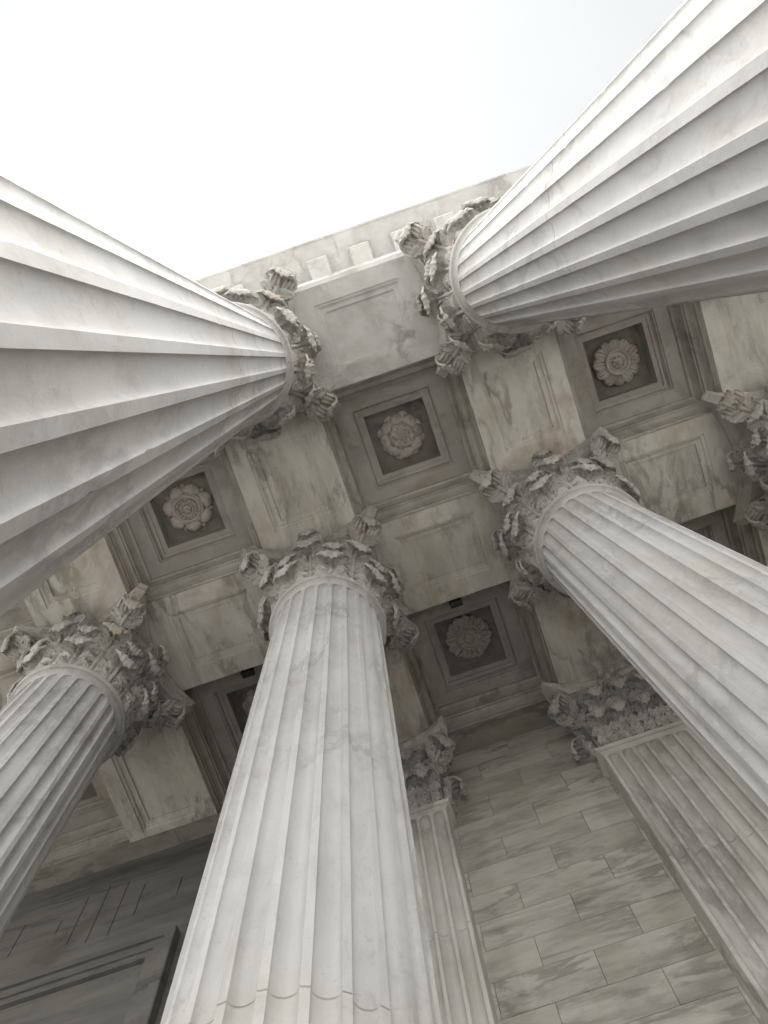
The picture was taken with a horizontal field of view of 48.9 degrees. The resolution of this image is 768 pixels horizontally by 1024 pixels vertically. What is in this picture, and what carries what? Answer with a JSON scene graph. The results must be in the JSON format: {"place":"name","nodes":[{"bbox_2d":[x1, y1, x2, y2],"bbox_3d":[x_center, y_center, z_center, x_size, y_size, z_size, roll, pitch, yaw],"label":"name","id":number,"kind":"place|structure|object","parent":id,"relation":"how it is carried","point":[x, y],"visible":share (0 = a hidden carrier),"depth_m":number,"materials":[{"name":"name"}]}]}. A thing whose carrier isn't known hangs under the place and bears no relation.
{"place":"outdoors","nodes":[
{"label":"outdoors","id":0,"kind":"place"},
{"bbox_2d":[0,0,682,280],"label":"sky","id":1,"kind":"structure","parent":0,"point":[204,137],"materials":[{"name":"white"}]},
{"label":"inner floor","id":2,"kind":"structure","parent":0,"visible":0},
{"bbox_2d":[0,582,195,936],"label":"fluted column","id":3,"kind":"structure","parent":2,"relation":"on","point":[88,696],"depth_m":9.29,"materials":[{"name":"stone"}]},
{"bbox_2d":[98,722,218,842],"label":"cross beam","id":4,"kind":"structure","parent":3,"relation":"on","point":[154,779],"depth_m":11.79,"materials":[{"name":"stone"}]},
{"bbox_2d":[160,505,441,1023],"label":"fluted column","id":5,"kind":"structure","parent":2,"relation":"on","point":[308,908],"depth_m":4.67,"materials":[{"name":"stone"}]},
{"bbox_2d":[384,648,428,744],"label":"cross beam","id":6,"kind":"structure","parent":5,"relation":"on","point":[411,722],"depth_m":11.69,"materials":[{"name":"stone"}]},
{"bbox_2d":[0,723,764,1023],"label":"back wall","id":7,"kind":"structure","parent":2,"relation":"on","point":[583,911],"depth_m":8.99,"materials":[{"name":"stone"}]},
{"bbox_2d":[0,925,180,1023],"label":"door surround","id":8,"kind":"object","parent":7,"relation":"attached to","point":[152,955],"visible":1,"depth_m":9.55,"materials":[{"name":"stone"}]},
{"bbox_2d":[25,700,556,895],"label":"wall beam","id":9,"kind":"structure","parent":7,"relation":"on","point":[500,728],"depth_m":11.88,"materials":[{"name":"stone"}]},
{"bbox_2d":[399,715,498,1023],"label":"fluted pilaster","id":10,"kind":"object","parent":7,"relation":"attached to","point":[434,792],"visible":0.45,"depth_m":8.88,"materials":[{"name":"stone"}]},
{"bbox_2d":[541,665,767,1023],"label":"fluted pilaster","id":11,"kind":"object","parent":7,"relation":"attached to","point":[699,813],"visible":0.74,"depth_m":8.74,"materials":[{"name":"stone"}]},
{"bbox_2d":[469,427,767,813],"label":"fluted column","id":12,"kind":"structure","parent":2,"relation":"on","point":[676,614],"depth_m":6.68,"materials":[{"name":"stone"}]},
{"bbox_2d":[0,411,737,709],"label":"ceiling beam","id":13,"kind":"structure","parent":12,"relation":"on","point":[440,553],"depth_m":11.37,"materials":[{"name":"stone"}]},
{"bbox_2d":[0,599,35,650],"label":"coffer","id":14,"kind":"object","parent":13,"relation":"on","point":[17,614],"visible":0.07,"depth_m":11.85,"materials":[{"name":"stone"}]},
{"bbox_2d":[41,770,128,868],"bbox_3d":[-4.788,3.983,12.285,1.902,0.925,1.870,-19,-79,1],"label":"coffer","id":15,"kind":"object","parent":13,"relation":"on","point":[94,823],"depth_m":12.36,"materials":[{"name":"stone"}]},
{"bbox_2d":[107,447,262,601],"bbox_3d":[-2.766,0.008,11.655,1.902,0.931,1.873,-19,-79,1],"label":"coffer","id":16,"kind":"object","parent":13,"relation":"on","point":[203,501],"visible":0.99,"depth_m":11.79,"materials":[{"name":"stone"}]},
{"bbox_2d":[183,663,263,808],"bbox_3d":[-1.758,2.956,12.237,1.902,0.925,1.870,-19,-79,1],"label":"coffer","id":17,"kind":"object","parent":13,"relation":"on","point":[215,720],"visible":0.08,"depth_m":12.22,"materials":[{"name":"stone"}]},
{"bbox_2d":[240,667,254,678],"bbox_3d":[-1.897,2.196,11.712,0.200,0.101,0.165,-19,-79,1],"label":"floodlight","id":18,"kind":"object","parent":17,"relation":"attached to","point":[249,672],"visible":0.88,"depth_m":11.67,"materials":[{"name":"black metal"}]},
{"bbox_2d":[323,356,489,522],"bbox_3d":[0.264,-1.018,11.604,1.902,0.925,1.873,-19,-79,1],"label":"coffer","id":19,"kind":"object","parent":13,"relation":"on","point":[397,417],"visible":0.98,"depth_m":11.66,"materials":[{"name":"stone"}]},
{"bbox_2d":[402,581,556,732],"bbox_3d":[1.273,1.931,12.178,1.902,0.903,1.870,-19,-79,1],"label":"coffer","id":20,"kind":"object","parent":13,"relation":"on","point":[505,667],"visible":0.99,"depth_m":12.28,"materials":[{"name":"stone"}]},
{"bbox_2d":[448,597,462,608],"bbox_3d":[0.982,1.220,11.667,0.200,0.101,0.165,-19,-79,1],"label":"floodlight","id":21,"kind":"object","parent":20,"relation":"attached to","point":[456,602],"visible":0.84,"depth_m":11.63,"materials":[{"name":"black metal"}]},
{"bbox_2d":[554,302,718,440],"bbox_3d":[3.295,-2.043,11.544,1.902,0.900,1.873,-19,-79,1],"label":"coffer","id":22,"kind":"object","parent":13,"relation":"on","point":[672,380],"visible":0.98,"depth_m":11.66,"materials":[{"name":"stone"}]},
{"bbox_2d":[679,504,762,564],"bbox_3d":[4.303,0.901,12.144,1.902,0.931,1.870,-19,-79,1],"label":"coffer","id":23,"kind":"object","parent":13,"relation":"on","point":[720,527],"depth_m":12.01,"materials":[{"name":"stone"}]},
{"bbox_2d":[534,590,631,683],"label":"cross beam","id":24,"kind":"structure","parent":12,"relation":"on","point":[580,646],"depth_m":11.71,"materials":[{"name":"stone"}]},
{"bbox_2d":[701,385,767,530],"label":"fluted column","id":25,"kind":"structure","parent":2,"relation":"on","point":[741,417],"depth_m":10.79,"materials":[{"name":"stone"}]},
{"bbox_2d":[696,292,767,392],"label":"cross beam","id":26,"kind":"structure","parent":25,"relation":"on","point":[735,329],"depth_m":11.05,"materials":[{"name":"stone"}]},
{"bbox_2d":[753,526,767,566],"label":"cross beam","id":27,"kind":"structure","parent":25,"relation":"on","point":[762,538],"depth_m":11.52,"materials":[{"name":"stone"}]},
{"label":"portico floor","id":28,"kind":"structure","parent":0,"visible":0},
{"bbox_2d":[0,174,341,616],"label":"fluted column","id":29,"kind":"structure","parent":28,"relation":"on","point":[133,380],"depth_m":2.31,"materials":[{"name":"stone"}]},
{"bbox_2d":[225,412,354,548],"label":"cross beam","id":30,"kind":"structure","parent":29,"relation":"on","point":[290,482],"depth_m":11.11,"materials":[{"name":"stone"}]},
{"bbox_2d":[195,165,530,391],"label":"entablature","id":31,"kind":"structure","parent":29,"relation":"on","point":[358,290],"depth_m":10.85,"materials":[{"name":"stone"}]},
{"bbox_2d":[393,0,767,377],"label":"fluted column","id":32,"kind":"structure","parent":28,"relation":"on","point":[641,182],"depth_m":3.80,"materials":[{"name":"stone"}]},
{"bbox_2d":[460,332,584,470],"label":"cross beam","id":33,"kind":"structure","parent":32,"relation":"on","point":[523,407],"depth_m":11.07,"materials":[{"name":"stone"}]},
{"bbox_3d":[-4.474,0.281,4.629,1.951,12.579,1.951,-19,-79,1],"label":"fluted column","id":34,"kind":"object","parent":28,"relation":"on","visible":0},
{"bbox_2d":[24,535,129,625],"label":"cross beam","id":35,"kind":"structure","parent":34,"relation":"on","point":[90,581],"depth_m":11.22,"materials":[{"name":"stone"}]}
]}

